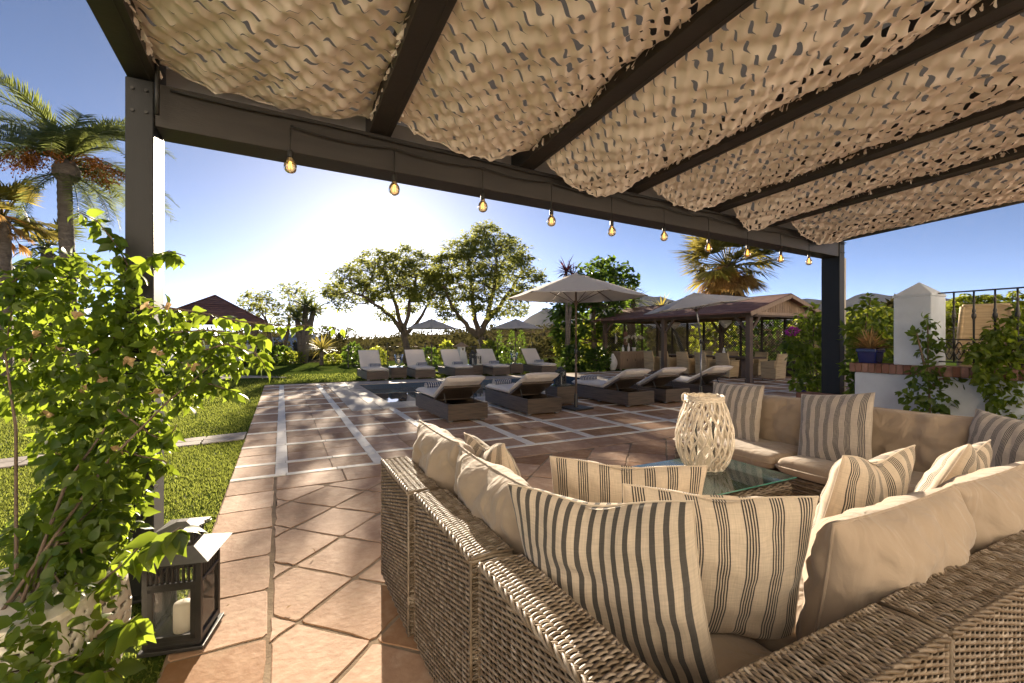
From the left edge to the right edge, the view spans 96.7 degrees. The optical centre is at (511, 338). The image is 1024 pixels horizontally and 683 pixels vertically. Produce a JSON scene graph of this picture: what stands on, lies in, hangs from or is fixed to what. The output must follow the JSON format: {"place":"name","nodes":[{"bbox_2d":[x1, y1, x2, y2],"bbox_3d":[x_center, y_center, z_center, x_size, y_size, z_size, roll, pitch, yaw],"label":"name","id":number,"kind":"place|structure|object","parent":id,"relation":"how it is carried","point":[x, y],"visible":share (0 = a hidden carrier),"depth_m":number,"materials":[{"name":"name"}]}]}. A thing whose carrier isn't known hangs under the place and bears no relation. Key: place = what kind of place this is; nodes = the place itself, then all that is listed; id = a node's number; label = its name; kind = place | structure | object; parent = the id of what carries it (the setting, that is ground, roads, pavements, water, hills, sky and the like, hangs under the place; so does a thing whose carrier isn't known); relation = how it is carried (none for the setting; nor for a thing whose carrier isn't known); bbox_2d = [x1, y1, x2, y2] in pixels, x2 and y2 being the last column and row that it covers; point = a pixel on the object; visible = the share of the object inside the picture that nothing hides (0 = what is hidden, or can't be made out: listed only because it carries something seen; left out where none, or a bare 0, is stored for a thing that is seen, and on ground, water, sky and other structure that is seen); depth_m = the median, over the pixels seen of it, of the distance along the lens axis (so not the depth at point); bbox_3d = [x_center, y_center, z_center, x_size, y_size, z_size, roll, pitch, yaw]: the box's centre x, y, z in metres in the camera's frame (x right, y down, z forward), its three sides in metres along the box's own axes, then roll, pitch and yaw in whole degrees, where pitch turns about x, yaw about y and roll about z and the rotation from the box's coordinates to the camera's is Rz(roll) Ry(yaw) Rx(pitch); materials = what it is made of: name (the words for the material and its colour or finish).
{"place":"outdoors","nodes":[
{"label":"outdoors","id":0,"kind":"place"},
{"bbox_2d":[0,375,286,468],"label":"path","id":1,"kind":"structure","parent":0,"point":[9,462],"depth_m":6.31,"materials":[{"name":"stone"}]},
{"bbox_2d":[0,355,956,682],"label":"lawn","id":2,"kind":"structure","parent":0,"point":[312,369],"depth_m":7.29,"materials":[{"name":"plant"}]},
{"bbox_2d":[0,172,57,386],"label":"fan palm","id":3,"kind":"object","parent":2,"relation":"on","point":[7,245],"visible":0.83,"depth_m":13.48,"materials":[{"name":"green plant"}]},
{"bbox_2d":[9,204,103,348],"bbox_3d":[-17.445,-1.785,16.981,3.085,6.610,3.854,0,0,-27],"label":"fan palm","id":4,"kind":"object","parent":2,"relation":"on","point":[42,248],"visible":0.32,"depth_m":16.83,"materials":[{"name":"green plant"}]},
{"bbox_2d":[0,557,131,682],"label":"planter","id":5,"kind":"object","parent":2,"relation":"on","point":[65,615],"visible":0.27,"depth_m":1.65,"materials":[{"name":"white paint"}]},
{"bbox_2d":[0,209,356,682],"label":"foreground vine","id":6,"kind":"object","parent":5,"relation":"in","point":[76,534],"visible":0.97,"depth_m":2.09,"materials":[{"name":"green plant"}]},
{"bbox_2d":[0,69,178,377],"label":"date palm","id":7,"kind":"object","parent":2,"relation":"on","point":[65,149],"visible":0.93,"depth_m":13.60,"materials":[{"name":"green plant"}]},
{"bbox_2d":[164,295,265,366],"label":"lawn pavilion","id":8,"kind":"structure","parent":2,"relation":"on","point":[216,305],"depth_m":24.99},
{"bbox_2d":[234,286,294,356],"bbox_3d":[-16.364,-0.916,29.400,4.363,4.912,3.214,0,0,12],"label":"tree","id":9,"kind":"object","parent":2,"relation":"on","point":[258,304],"visible":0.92,"depth_m":29.08,"materials":[{"name":"green plant"}]},
{"bbox_2d":[265,343,295,363],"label":"shrub","id":10,"kind":"object","parent":2,"relation":"on","point":[278,349],"visible":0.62,"depth_m":26.75,"materials":[{"name":"green plant"}]},
{"bbox_2d":[280,350,304,363],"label":"shrub","id":11,"kind":"object","parent":2,"relation":"on","point":[295,355],"visible":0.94,"depth_m":26.30,"materials":[{"name":"green plant"}]},
{"bbox_2d":[270,281,327,358],"bbox_3d":[-14.615,-1.202,31.209,3.862,5.550,4.228,0,0,-4],"label":"tree","id":12,"kind":"object","parent":2,"relation":"on","point":[291,296],"visible":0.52,"depth_m":30.75,"materials":[{"name":"green plant"}]},
{"bbox_2d":[279,290,330,362],"bbox_3d":[-12.289,-0.817,26.988,3.421,4.741,2.393,0,0,2],"label":"yucca","id":13,"kind":"object","parent":2,"relation":"on","point":[303,336],"visible":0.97,"depth_m":26.83,"materials":[{"name":"green plant"}]},
{"bbox_2d":[307,333,335,364],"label":"yucca","id":14,"kind":"object","parent":2,"relation":"on","point":[320,346],"visible":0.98,"depth_m":24.92,"materials":[{"name":"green plant"}]},
{"bbox_2d":[340,341,362,363],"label":"shrub","id":15,"kind":"object","parent":2,"relation":"on","point":[355,354],"visible":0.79,"depth_m":25.79,"materials":[{"name":"green plant"}]},
{"bbox_2d":[317,241,457,362],"bbox_3d":[-7.516,-2.022,27.156,8.996,7.123,6.288,0,0,-6],"label":"tree","id":16,"kind":"object","parent":2,"relation":"on","point":[414,293],"visible":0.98,"depth_m":25.93,"materials":[{"name":"green plant"}]},
{"bbox_2d":[388,366,406,378],"bbox_3d":[-4.133,1.204,16.401,0.550,0.411,0.550,0,0,-27],"label":"side table","id":17,"kind":"object","parent":2,"relation":"on","point":[397,372],"visible":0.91,"depth_m":16.16,"materials":[{"name":"wicker"}]},
{"bbox_2d":[406,319,455,372],"bbox_3d":[-3.356,0.279,19.000,2.291,2.257,2.228,0,0,-27],"label":"sun umbrella","id":18,"kind":"object","parent":2,"relation":"on","point":[431,324],"visible":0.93,"depth_m":18.53,"materials":[{"name":"grey fabric"}]},
{"bbox_2d":[347,342,561,367],"bbox_3d":[-2.580,0.800,23.500,11.296,1.240,0.077,0,0,-10],"label":"metal fence","id":19,"kind":"object","parent":2,"relation":"on","point":[497,346],"visible":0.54,"depth_m":23.15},
{"bbox_2d":[417,219,550,348],"bbox_3d":[-1.751,-2.774,26.946,8.151,8.710,5.491,0,0,5],"label":"tree","id":20,"kind":"object","parent":2,"relation":"on","point":[493,276],"visible":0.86,"depth_m":26.57,"materials":[{"name":"green plant"}]},
{"bbox_2d":[495,345,517,363],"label":"shrub","id":21,"kind":"object","parent":2,"relation":"on","point":[502,349],"visible":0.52,"depth_m":23.79,"materials":[{"name":"green plant"}]},
{"bbox_2d":[491,319,541,372],"bbox_3d":[0.150,0.279,19.000,2.291,2.257,2.228,0,0,-27],"label":"sun umbrella","id":22,"kind":"object","parent":2,"relation":"on","point":[515,324],"visible":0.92,"depth_m":18.53,"materials":[{"name":"fabric"}]},
{"bbox_2d":[535,338,558,362],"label":"shrub","id":23,"kind":"object","parent":2,"relation":"on","point":[541,346],"visible":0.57,"depth_m":23.27,"materials":[{"name":"green plant"}]},
{"bbox_2d":[552,254,579,360],"bbox_3d":[2.668,-1.207,20.979,1.923,5.462,1.635,0,0,-27],"label":"yucca","id":24,"kind":"object","parent":2,"relation":"on","point":[567,270],"visible":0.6,"depth_m":20.93,"materials":[{"name":"green plant"}]},
{"bbox_2d":[550,328,581,367],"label":"shrub","id":25,"kind":"object","parent":2,"relation":"on","point":[556,348],"visible":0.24,"depth_m":21.87,"materials":[{"name":"green plant"}]},
{"bbox_2d":[558,342,592,370],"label":"shrub","id":26,"kind":"object","parent":2,"relation":"on","point":[567,351],"visible":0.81,"depth_m":20.30,"materials":[{"name":"green plant"}]},
{"bbox_2d":[542,255,642,368],"bbox_3d":[3.747,-1.369,21.935,5.055,5.813,3.718,0,0,5],"label":"tree","id":27,"kind":"object","parent":2,"relation":"on","point":[607,272],"visible":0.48,"depth_m":21.76,"materials":[{"name":"green plant"}]},
{"bbox_2d":[584,345,611,371],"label":"shrub","id":28,"kind":"object","parent":2,"relation":"on","point":[598,366],"visible":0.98,"depth_m":19.79,"materials":[{"name":"green plant"}]},
{"bbox_2d":[612,351,643,369],"bbox_3d":[5.597,0.989,21.159,1.950,0.838,0.560,0,0,-27],"label":"sideboard","id":29,"kind":"object","parent":2,"relation":"on","point":[630,359],"visible":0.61,"depth_m":20.77,"materials":[{"name":"brown wood"}]},
{"bbox_2d":[674,234,791,350],"bbox_3d":[11.333,-2.723,24.120,6.250,8.485,6.138,0,0,-27],"label":"fan palm","id":30,"kind":"object","parent":2,"relation":"on","point":[724,277],"visible":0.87,"depth_m":23.21,"materials":[{"name":"green plant"}]},
{"bbox_2d":[27,328,956,365],"bbox_3d":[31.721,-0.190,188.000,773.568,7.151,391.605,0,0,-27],"label":"hills","id":31,"kind":"structure","parent":0,"point":[391,357],"depth_m":72.02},
{"bbox_2d":[309,325,346,357],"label":"tree","id":32,"kind":"object","parent":31,"relation":"on","point":[324,334],"visible":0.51,"depth_m":45.55,"materials":[{"name":"green plant"}]},
{"bbox_2d":[323,326,361,356],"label":"tree","id":33,"kind":"object","parent":31,"relation":"on","point":[348,333],"visible":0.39,"depth_m":45.70,"materials":[{"name":"green plant"}]},
{"bbox_2d":[33,323,949,361],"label":"hill scrub","id":34,"kind":"object","parent":31,"relation":"on","point":[456,335],"visible":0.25,"depth_m":65.82,"materials":[{"name":"green plant"}]},
{"bbox_2d":[157,370,853,682],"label":"patio","id":35,"kind":"structure","parent":0,"point":[305,480],"depth_m":3.78,"materials":[{"name":"tile"}]},
{"bbox_2d":[136,516,231,658],"bbox_3d":[-1.556,1.131,2.154,0.318,0.549,0.318,0,0,-14],"label":"floor lantern","id":36,"kind":"object","parent":35,"relation":"on","point":[162,586],"visible":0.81,"depth_m":2.08,"materials":[{"name":"black metal"}]},
{"bbox_2d":[173,597,189,633],"bbox_3d":[-1.556,1.299,2.154,0.080,0.151,0.079,0,0,-27],"label":"candle","id":37,"kind":"object","parent":36,"relation":"in","point":[181,616],"visible":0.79,"depth_m":2.12,"materials":[{"name":"wax"}]},
{"bbox_2d":[357,350,388,380],"bbox_3d":[-4.984,0.902,16.217,0.730,0.987,2.000,0,0,-28],"label":"sun lounger","id":38,"kind":"object","parent":35,"relation":"on","point":[365,370],"visible":0.94,"depth_m":16.22,"materials":[{"name":"fabric"}]},
{"bbox_2d":[405,349,434,378],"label":"sun lounger","id":39,"kind":"object","parent":35,"relation":"on","point":[414,357],"visible":0.93,"depth_m":16.82,"materials":[{"name":"fabric"}]},
{"bbox_2d":[380,420,475,636],"bbox_3d":[-0.253,0.949,2.627,0.886,0.885,0.711,0,0,-27],"label":"sofa module","id":40,"kind":"object","parent":35,"relation":"on","point":[432,465],"visible":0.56,"depth_m":2.33,"materials":[{"name":"wicker"}]},
{"bbox_2d":[464,432,520,476],"bbox_3d":[-0.085,0.761,2.422,0.203,0.506,0.506,-20,5,-28],"label":"throw pillow","id":41,"kind":"object","parent":40,"relation":"on","point":[498,453],"visible":0.28,"depth_m":2.25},
{"bbox_2d":[416,375,487,422],"bbox_3d":[-1.195,1.010,8.586,0.730,0.771,2.000,0,0,-27],"label":"sun lounger","id":42,"kind":"object","parent":35,"relation":"on","point":[449,399],"visible":0.98,"depth_m":7.92,"materials":[{"name":"wicker"}]},
{"bbox_2d":[438,349,472,375],"bbox_3d":[-2.208,0.902,17.600,0.730,0.987,2.000,0,0,-27],"label":"sun lounger","id":43,"kind":"object","parent":35,"relation":"on","point":[449,356],"visible":0.92,"depth_m":17.59,"materials":[{"name":"fabric"}]},
{"bbox_2d":[360,376,579,388],"bbox_3d":[-0.339,2.168,13.755,7.580,1.503,4.350,0,0,-27],"label":"pool basin","id":44,"kind":"object","parent":35,"relation":"in","point":[400,385],"visible":0.08,"depth_m":14.65,"materials":[{"name":"tile"}]},
{"bbox_2d":[367,380,574,401],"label":"pool water","id":45,"kind":"structure","parent":44,"relation":"in","point":[397,394],"depth_m":13.26,"materials":[{"name":"blue liquid"}]},
{"bbox_2d":[413,445,530,682],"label":"sofa module","id":46,"kind":"object","parent":35,"relation":"on","point":[464,534],"visible":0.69,"depth_m":1.74,"materials":[{"name":"wicker"}]},
{"bbox_2d":[550,456,707,502],"bbox_3d":[0.501,0.760,2.026,0.666,0.486,0.203,1,15,10],"label":"throw pillow","id":47,"kind":"object","parent":46,"relation":"on","point":[589,481],"visible":0.43,"depth_m":1.95,"materials":[{"name":"fabric"}]},
{"bbox_2d":[476,349,509,375],"bbox_3d":[-0.838,0.902,18.238,0.730,0.987,2.000,0,0,-26],"label":"sun lounger","id":48,"kind":"object","parent":35,"relation":"on","point":[488,355],"visible":0.9,"depth_m":17.68,"materials":[{"name":"fabric"}]},
{"bbox_2d":[485,372,561,415],"bbox_3d":[0.172,1.010,9.278,0.730,0.771,2.000,0,0,-26],"label":"sun lounger","id":49,"kind":"object","parent":35,"relation":"on","point":[525,395],"visible":0.99,"depth_m":8.65,"materials":[{"name":"wicker"}]},
{"bbox_2d":[521,348,556,372],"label":"sun lounger","id":50,"kind":"object","parent":35,"relation":"on","point":[530,355],"visible":0.92,"depth_m":19.02,"materials":[{"name":"fabric"}]},
{"bbox_2d":[86,0,1023,603],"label":"pergola","id":51,"kind":"object","parent":35,"relation":"on","point":[172,106],"visible":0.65,"depth_m":2.93,"materials":[{"name":"paint"}]},
{"bbox_2d":[124,0,415,120],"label":"shade net","id":52,"kind":"object","parent":51,"relation":"attached to","point":[353,22],"visible":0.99,"depth_m":2.32,"materials":[{"name":"white fabric"}]},
{"bbox_2d":[283,125,824,264],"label":"string lights","id":53,"kind":"object","parent":51,"relation":"hanging from","point":[291,161],"visible":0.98,"depth_m":3.56,"materials":[{"name":"brown"}]},
{"bbox_2d":[398,0,711,161],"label":"shade net","id":54,"kind":"object","parent":51,"relation":"attached to","point":[504,15],"visible":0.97,"depth_m":2.43,"materials":[{"name":"white fabric"}]},
{"bbox_2d":[546,0,996,197],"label":"shade net","id":55,"kind":"object","parent":51,"relation":"attached to","point":[791,17],"visible":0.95,"depth_m":2.55,"materials":[{"name":"white fabric"}]},
{"bbox_2d":[653,14,1023,211],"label":"shade net","id":56,"kind":"object","parent":51,"relation":"attached to","point":[939,65],"visible":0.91,"depth_m":3.04,"materials":[{"name":"white fabric"}]},
{"bbox_2d":[733,111,1023,230],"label":"shade net","id":57,"kind":"object","parent":51,"relation":"attached to","point":[901,164],"visible":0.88,"depth_m":4.04,"materials":[{"name":"white fabric"}]},
{"bbox_2d":[792,158,1023,244],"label":"shade net","id":58,"kind":"object","parent":51,"relation":"attached to","point":[1006,195],"visible":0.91,"depth_m":4.81,"materials":[{"name":"white fabric"}]},
{"bbox_2d":[545,384,574,404],"bbox_3d":[1.064,1.204,9.898,0.500,0.411,0.500,0,0,-27],"label":"side table","id":59,"kind":"object","parent":35,"relation":"on","point":[566,392],"visible":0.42,"depth_m":9.69,"materials":[{"name":"wicker"}]},
{"bbox_2d":[509,273,647,410],"bbox_3d":[1.286,0.032,9.148,2.634,2.727,2.760,0,0,-27],"label":"sun umbrella","id":60,"kind":"object","parent":35,"relation":"on","point":[575,288],"visible":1,"depth_m":9.13,"materials":[{"name":"beige fabric"}]},
{"bbox_2d":[571,369,653,406],"bbox_3d":[2.220,1.010,10.315,0.730,0.771,2.000,0,0,-27],"label":"sun lounger","id":61,"kind":"object","parent":35,"relation":"on","point":[616,389],"visible":0.97,"depth_m":9.75,"materials":[{"name":"wicker"}]},
{"bbox_2d":[608,367,689,402],"bbox_3d":[3.196,1.010,10.865,0.730,0.771,2.000,0,0,-26],"label":"sun lounger","id":62,"kind":"object","parent":35,"relation":"on","point":[656,382],"visible":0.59,"depth_m":10.11,"materials":[{"name":"wicker"}]},
{"bbox_2d":[643,351,659,372],"bbox_3d":[5.969,0.952,19.327,0.670,0.918,0.595,0,0,-30],"label":"dining chair","id":63,"kind":"object","parent":35,"relation":"on","point":[651,362],"visible":0.81,"depth_m":19.11,"materials":[{"name":"wicker"}]},
{"bbox_2d":[676,352,695,375],"bbox_3d":[6.784,0.952,17.719,0.670,0.918,0.595,0,0,-33],"label":"dining chair","id":64,"kind":"object","parent":35,"relation":"on","point":[684,360],"visible":0.74,"depth_m":17.50,"materials":[{"name":"wicker"}]},
{"bbox_2d":[643,292,753,392],"bbox_3d":[4.305,0.152,10.650,2.415,2.486,2.217,0,0,-27],"label":"sun umbrella","id":65,"kind":"object","parent":35,"relation":"on","point":[694,301],"visible":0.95,"depth_m":10.29,"materials":[{"name":"beige fabric"}]},
{"bbox_2d":[665,365,733,396],"bbox_3d":[4.526,1.010,11.482,0.730,0.771,2.000,0,0,-28],"label":"sun lounger","id":66,"kind":"object","parent":35,"relation":"on","point":[710,374],"visible":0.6,"depth_m":10.96,"materials":[{"name":"wicker"}]},
{"bbox_2d":[694,352,715,374],"bbox_3d":[7.187,0.952,16.923,0.670,0.918,0.595,0,0,-24],"label":"dining chair","id":67,"kind":"object","parent":35,"relation":"on","point":[707,363],"visible":0.66,"depth_m":16.71,"materials":[{"name":"wicker"}]},
{"bbox_2d":[593,293,820,382],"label":"dining pavilion","id":68,"kind":"structure","parent":35,"relation":"on","point":[778,307],"depth_m":17.79,"materials":[{"name":"brown wood"}]},
{"bbox_2d":[477,553,951,682],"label":"sofa module","id":69,"kind":"object","parent":35,"relation":"on","point":[536,624],"visible":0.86,"depth_m":1.10,"materials":[{"name":"wicker"}]},
{"bbox_2d":[507,483,718,682],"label":"throw pillow","id":70,"kind":"object","parent":69,"relation":"on","point":[627,575],"visible":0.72,"depth_m":1.27,"materials":[{"name":"fabric"}]},
{"bbox_2d":[632,456,796,496],"bbox_3d":[1.292,1.179,3.249,1.220,0.422,0.730,0,0,-27],"label":"coffee table","id":71,"kind":"object","parent":35,"relation":"on","point":[738,478],"visible":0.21,"depth_m":3.17,"materials":[{"name":"glass"}]},
{"bbox_2d":[675,392,734,472],"bbox_3d":[1.458,0.690,3.450,0.422,0.569,0.423,0,0,-27],"label":"wicker lantern","id":72,"kind":"object","parent":71,"relation":"on","point":[691,458],"visible":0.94,"depth_m":3.34,"materials":[{"name":"beige wicker"}]},
{"bbox_2d":[698,437,710,465],"bbox_3d":[1.459,0.851,3.451,0.094,0.206,0.094,0,0,-27],"label":"candle","id":73,"kind":"object","parent":72,"relation":"in","point":[706,452],"visible":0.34,"depth_m":3.42,"materials":[{"name":"wax"}]},
{"bbox_2d":[685,321,744,353],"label":"shrub","id":74,"kind":"object","parent":35,"relation":"on","point":[711,342],"visible":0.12,"depth_m":21.47,"materials":[{"name":"green plant"}]},
{"bbox_2d":[668,354,765,377],"bbox_3d":[7.693,1.026,17.905,1.000,0.755,4.200,0,0,-27],"label":"dining table","id":75,"kind":"object","parent":35,"relation":"on","point":[741,374],"visible":0.41,"depth_m":16.40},
{"bbox_2d":[715,353,739,378],"bbox_3d":[7.596,0.952,16.115,0.670,0.918,0.595,0,0,-31],"label":"dining chair","id":76,"kind":"object","parent":35,"relation":"on","point":[722,359],"visible":0.74,"depth_m":15.91,"materials":[{"name":"wicker"}]},
{"bbox_2d":[673,394,800,471],"bbox_3d":[2.368,0.971,4.542,0.938,0.839,1.101,0,0,-27],"label":"sofa module","id":77,"kind":"object","parent":35,"relation":"on","point":[780,423],"visible":0.23,"depth_m":4.27,"materials":[{"name":"fabric"}]},
{"bbox_2d":[708,382,764,441],"bbox_3d":[2.275,0.746,4.649,0.205,0.586,0.586,13,-7,-26],"label":"throw pillow","id":78,"kind":"object","parent":77,"relation":"on","point":[743,403],"visible":0.66,"depth_m":4.49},
{"bbox_2d":[753,352,767,376],"bbox_3d":[9.124,0.952,16.948,0.670,0.918,0.595,0,0,-27],"label":"dining chair","id":79,"kind":"object","parent":35,"relation":"on","point":[757,367],"visible":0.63,"depth_m":16.73,"materials":[{"name":"wicker"}]},
{"bbox_2d":[732,320,800,359],"bbox_3d":[11.083,0.204,19.720,3.038,2.854,2.706,0,0,-27],"label":"shrub","id":80,"kind":"object","parent":35,"relation":"on","point":[743,341],"visible":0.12,"depth_m":19.44,"materials":[{"name":"green plant"}]},
{"bbox_2d":[760,354,787,380],"bbox_3d":[8.866,0.952,15.366,0.595,0.918,0.670,0,0,-27],"label":"dining chair","id":81,"kind":"object","parent":35,"relation":"on","point":[773,369],"visible":0.98,"depth_m":15.18,"materials":[{"name":"wicker"}]},
{"bbox_2d":[776,302,820,392],"bbox_3d":[4.709,0.324,7.105,0.961,1.844,0.762,0,0,2],"label":"bougainvillea","id":82,"kind":"object","parent":35,"relation":"on","point":[800,348],"visible":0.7,"depth_m":7.09,"materials":[{"name":"green plant"}]},
{"bbox_2d":[836,292,893,394],"bbox_3d":[4.948,0.424,6.227,1.557,2.101,0.572,0,0,-27],"label":"climbing vine","id":83,"kind":"object","parent":35,"relation":"on","point":[858,325],"visible":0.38,"depth_m":6.11,"materials":[{"name":"green plant"}]},
{"bbox_2d":[846,306,893,350],"bbox_3d":[7.471,0.025,9.488,1.770,1.406,1.521,0,0,-27],"label":"hedge shrub","id":84,"kind":"object","parent":35,"relation":"on","point":[873,312],"visible":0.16,"depth_m":9.22,"materials":[{"name":"green plant"}]},
{"bbox_2d":[775,407,973,504],"bbox_3d":[2.868,0.971,3.554,0.938,0.839,1.115,0,0,-27],"label":"sofa module","id":85,"kind":"object","parent":35,"relation":"on","point":[932,437],"visible":0.19,"depth_m":3.48,"materials":[{"name":"fabric"}]},
{"bbox_2d":[797,392,874,461],"bbox_3d":[2.666,0.746,3.771,0.208,0.606,0.606,17,-14,-19],"label":"throw pillow","id":86,"kind":"object","parent":85,"relation":"on","point":[835,428],"visible":0.77,"depth_m":3.67,"materials":[{"name":"fabric"}]},
{"bbox_2d":[751,483,1023,682],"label":"sofa module","id":87,"kind":"object","parent":35,"relation":"on","point":[908,554],"visible":0.63,"depth_m":1.33,"materials":[{"name":"fabric"}]},
{"bbox_2d":[623,483,818,639],"bbox_3d":[0.664,0.751,1.523,0.606,0.546,0.235,2,13,7],"label":"throw pillow","id":88,"kind":"object","parent":87,"relation":"on","point":[752,551],"visible":0.6,"depth_m":1.42,"materials":[{"name":"fabric"}]},
{"bbox_2d":[849,362,1023,419],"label":"garden wall","id":89,"kind":"structure","parent":35,"relation":"on","point":[884,382],"depth_m":5.23,"materials":[{"name":"paint"}]},
{"bbox_2d":[847,328,893,362],"bbox_3d":[4.567,0.064,5.784,0.556,0.482,0.608,0,0,-27],"label":"blue pot","id":90,"kind":"object","parent":89,"relation":"on","point":[869,350],"visible":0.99,"depth_m":5.72,"materials":[{"name":"ceramic"}]},
{"bbox_2d":[893,282,946,365],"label":"wall pillar","id":91,"kind":"structure","parent":89,"relation":"on","point":[912,303],"depth_m":5.27,"materials":[{"name":"paint"}]},
{"bbox_2d":[894,313,968,414],"bbox_3d":[4.564,0.602,4.985,0.716,1.812,0.377,0,0,-5],"label":"climbing plant","id":92,"kind":"object","parent":89,"relation":"attached to","point":[930,343],"visible":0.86,"depth_m":4.98,"materials":[{"name":"green plant"}]},
{"bbox_2d":[938,287,1023,364],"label":"iron railing","id":93,"kind":"object","parent":89,"relation":"on","point":[994,316],"visible":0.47,"depth_m":4.94,"materials":[{"name":"black metal"}]},
{"bbox_2d":[946,293,1004,348],"bbox_3d":[9.118,-0.088,9.009,1.457,1.629,1.205,0,0,-27],"label":"hedge shrub","id":94,"kind":"object","parent":35,"relation":"on","point":[968,298],"visible":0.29,"depth_m":8.96,"materials":[{"name":"green plant"}]},
{"bbox_2d":[937,461,1023,558],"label":"sofa module","id":95,"kind":"object","parent":35,"relation":"on","point":[993,498],"visible":0.15,"depth_m":1.69,"materials":[{"name":"fabric"}]},
{"bbox_2d":[803,445,915,569],"bbox_3d":[1.583,0.761,2.055,0.706,0.566,0.210,4,12,-30],"label":"throw pillow","id":96,"kind":"object","parent":95,"relation":"on","point":[855,482],"visible":0.47,"depth_m":1.88,"materials":[{"name":"fabric"}]},
{"bbox_2d":[959,304,1023,420],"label":"shrub","id":97,"kind":"object","parent":35,"relation":"on","point":[994,347],"visible":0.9,"depth_m":4.61,"materials":[{"name":"green plant"}]},
{"bbox_2d":[989,290,1023,328],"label":"hedge shrub","id":98,"kind":"object","parent":35,"relation":"on","point":[1006,299],"visible":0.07,"depth_m":9.07,"materials":[{"name":"green plant"}]},
{"bbox_2d":[0,0,1023,338],"label":"sky","id":99,"kind":"structure","parent":0,"point":[243,222],"materials":[{"name":"blue"}]},
{"bbox_2d":[523,293,1021,328],"bbox_3d":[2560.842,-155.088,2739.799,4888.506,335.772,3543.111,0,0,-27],"label":"mountains","id":100,"kind":"structure","parent":0,"point":[538,318],"depth_m":2950.05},
{"bbox_2d":[955,303,1013,366],"bbox_3d":[5.910,0.084,5.657,0.580,1.077,0.705,0,0,43],"label":"tall chair","id":101,"kind":"object","parent":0,"point":[984,312],"visible":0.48,"depth_m":5.88,"materials":[{"name":"wicker"}]},
{"bbox_3d":[2.991,0.981,2.549,1.626,0.818,0.863,0,0,-27],"label":"sofa module","id":102,"kind":"object","parent":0,"visible":0},
{"bbox_2d":[913,439,992,491],"bbox_3d":[2.305,0.780,2.400,0.746,0.566,0.203,8,19,-38],"label":"throw pillow","id":103,"kind":"object","parent":102,"relation":"on","point":[964,459],"visible":0.49,"depth_m":2.19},
{"bbox_2d":[966,409,1023,466],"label":"throw pillow","id":104,"kind":"object","parent":102,"relation":"on","point":[1004,434],"visible":0.45,"depth_m":2.93,"materials":[{"name":"fabric"}]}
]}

